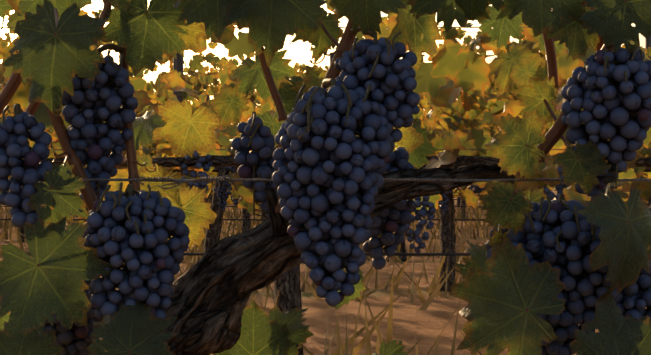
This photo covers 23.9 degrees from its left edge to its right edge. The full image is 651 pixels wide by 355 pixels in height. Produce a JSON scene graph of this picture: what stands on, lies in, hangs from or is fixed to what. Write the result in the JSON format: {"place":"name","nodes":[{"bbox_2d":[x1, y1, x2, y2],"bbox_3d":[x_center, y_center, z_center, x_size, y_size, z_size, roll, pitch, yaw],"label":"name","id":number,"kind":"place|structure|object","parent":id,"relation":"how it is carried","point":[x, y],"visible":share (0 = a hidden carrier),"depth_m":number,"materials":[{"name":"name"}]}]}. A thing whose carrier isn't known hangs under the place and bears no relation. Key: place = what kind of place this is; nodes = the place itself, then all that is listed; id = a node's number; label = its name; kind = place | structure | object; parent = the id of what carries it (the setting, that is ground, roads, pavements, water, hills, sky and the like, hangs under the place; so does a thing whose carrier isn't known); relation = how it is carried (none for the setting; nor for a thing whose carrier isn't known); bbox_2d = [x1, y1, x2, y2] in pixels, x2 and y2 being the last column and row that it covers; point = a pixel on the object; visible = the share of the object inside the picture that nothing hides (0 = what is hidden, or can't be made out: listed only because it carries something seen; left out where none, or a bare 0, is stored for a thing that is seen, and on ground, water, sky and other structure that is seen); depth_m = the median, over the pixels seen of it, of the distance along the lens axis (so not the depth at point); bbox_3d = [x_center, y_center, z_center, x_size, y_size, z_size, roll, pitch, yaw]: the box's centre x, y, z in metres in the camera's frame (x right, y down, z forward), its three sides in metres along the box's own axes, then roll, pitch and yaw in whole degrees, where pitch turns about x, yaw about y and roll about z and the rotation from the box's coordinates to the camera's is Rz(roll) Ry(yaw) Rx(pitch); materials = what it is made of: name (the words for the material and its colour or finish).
{"place":"outdoors","nodes":[
{"label":"outdoors","id":0,"kind":"place"},
{"bbox_2d":[0,0,613,238],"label":"vine shoots","id":1,"kind":"object","parent":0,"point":[558,128],"visible":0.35,"depth_m":1.51,"materials":[{"name":"brown plant"}]},
{"bbox_2d":[0,103,52,226],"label":"grape bunch","id":2,"kind":"object","parent":1,"relation":"hanging from","point":[22,166],"visible":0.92,"depth_m":1.46,"materials":[{"name":"food"}]},
{"bbox_2d":[10,289,102,354],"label":"grape bunch","id":3,"kind":"object","parent":1,"relation":"hanging from","point":[76,339],"visible":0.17,"depth_m":1.54,"materials":[{"name":"purple food"}]},
{"bbox_2d":[62,43,137,201],"bbox_3d":[-0.222,-0.052,1.519,0.076,0.161,0.063,0,0,1],"label":"grape bunch","id":4,"kind":"object","parent":1,"relation":"hanging from","point":[90,107],"visible":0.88,"depth_m":1.50,"materials":[{"name":"food"}]},
{"bbox_2d":[82,182,189,318],"bbox_3d":[-0.186,0.081,1.458,0.106,0.153,0.090,0,0,17],"label":"grape bunch","id":5,"kind":"object","parent":1,"relation":"hanging from","point":[140,227],"visible":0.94,"depth_m":1.43,"materials":[{"name":"food"}]},
{"bbox_2d":[231,112,279,223],"bbox_3d":[-0.064,-0.007,1.572,0.046,0.119,0.062,0,0,42],"label":"grape bunch","id":6,"kind":"object","parent":1,"relation":"hanging from","point":[257,138],"visible":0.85,"depth_m":1.56,"materials":[{"name":"food"}]},
{"bbox_2d":[0,0,650,354],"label":"vine leaves","id":7,"kind":"object","parent":1,"relation":"attached to","point":[505,290],"visible":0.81,"depth_m":1.46,"materials":[{"name":"green plant"}]},
{"bbox_2d":[272,78,391,305],"bbox_3d":[0.002,0.012,1.434,0.104,0.212,0.103,0,0,38],"label":"grape bunch","id":8,"kind":"object","parent":1,"relation":"hanging from","point":[329,167],"visible":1,"depth_m":1.41,"materials":[{"name":"food"}]},
{"bbox_2d":[330,27,419,143],"bbox_3d":[0.047,-0.089,1.470,0.086,0.116,0.077,0,0,1],"label":"grape bunch","id":9,"kind":"object","parent":1,"relation":"hanging from","point":[383,69],"visible":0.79,"depth_m":1.45,"materials":[{"name":"food"}]},
{"bbox_2d":[363,142,415,269],"bbox_3d":[0.063,0.025,1.580,0.064,0.138,0.052,0,0,1],"label":"grape bunch","id":10,"kind":"object","parent":1,"relation":"hanging from","point":[385,222],"visible":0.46,"depth_m":1.57,"materials":[{"name":"food"}]},
{"bbox_2d":[485,194,618,354],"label":"grape bunch","id":11,"kind":"object","parent":1,"relation":"hanging from","point":[553,231],"visible":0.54,"depth_m":1.46,"materials":[{"name":"food"}]},
{"bbox_2d":[561,44,650,197],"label":"grape bunch","id":12,"kind":"object","parent":1,"relation":"hanging from","point":[607,92],"visible":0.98,"depth_m":1.45,"materials":[{"name":"food"}]},
{"bbox_2d":[615,261,650,318],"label":"grape bunch","id":13,"kind":"object","parent":1,"relation":"hanging from","point":[634,300],"visible":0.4,"depth_m":1.51,"materials":[{"name":"food"}]},
{"bbox_2d":[0,0,644,110],"label":"sky","id":14,"kind":"structure","parent":0,"point":[298,50],"materials":[{"name":"white"}]},
{"bbox_2d":[0,185,650,354],"bbox_3d":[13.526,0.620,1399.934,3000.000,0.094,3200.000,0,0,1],"label":"ground","id":15,"kind":"structure","parent":0,"point":[428,324],"depth_m":7.19,"materials":[{"name":"soil"}]},
{"bbox_2d":[0,0,650,354],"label":"vine rows","id":16,"kind":"object","parent":15,"relation":"on","point":[289,298],"visible":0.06,"depth_m":7.94,"materials":[{"name":"brown plant"}]},
{"bbox_2d":[0,0,650,246],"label":"vine foliage","id":17,"kind":"object","parent":16,"relation":"on","point":[450,73],"visible":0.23,"depth_m":7.74,"materials":[{"name":"plant"}]},
{"bbox_2d":[71,150,650,253],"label":"distant grape bunches","id":18,"kind":"object","parent":16,"relation":"hanging from","point":[423,211],"visible":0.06,"depth_m":4.34,"materials":[{"name":"food"}]},
{"bbox_2d":[0,197,650,354],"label":"grass tufts","id":19,"kind":"object","parent":15,"relation":"on","point":[433,289],"visible":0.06,"depth_m":7.97,"materials":[{"name":"brown plant"}]},
{"bbox_2d":[37,0,629,352],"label":"vine petioles","id":20,"kind":"object","parent":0,"point":[550,110],"visible":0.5,"depth_m":1.50,"materials":[{"name":"plant"}]},
{"bbox_2d":[162,160,515,354],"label":"vine trunk","id":21,"kind":"object","parent":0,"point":[216,285],"visible":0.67,"depth_m":1.50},
{"bbox_2d":[278,265,298,278],"bbox_3d":[-0.042,0.086,1.548,0.026,0.032,0.030,0,0,-25],"label":"strip","id":22,"kind":"object","parent":21,"relation":"attached to","point":[292,271],"visible":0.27,"depth_m":1.54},
{"bbox_2d":[39,175,650,201],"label":"trellis wire","id":23,"kind":"object","parent":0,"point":[201,179],"visible":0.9,"depth_m":1.48,"materials":[{"name":"grey metal"}]}
]}

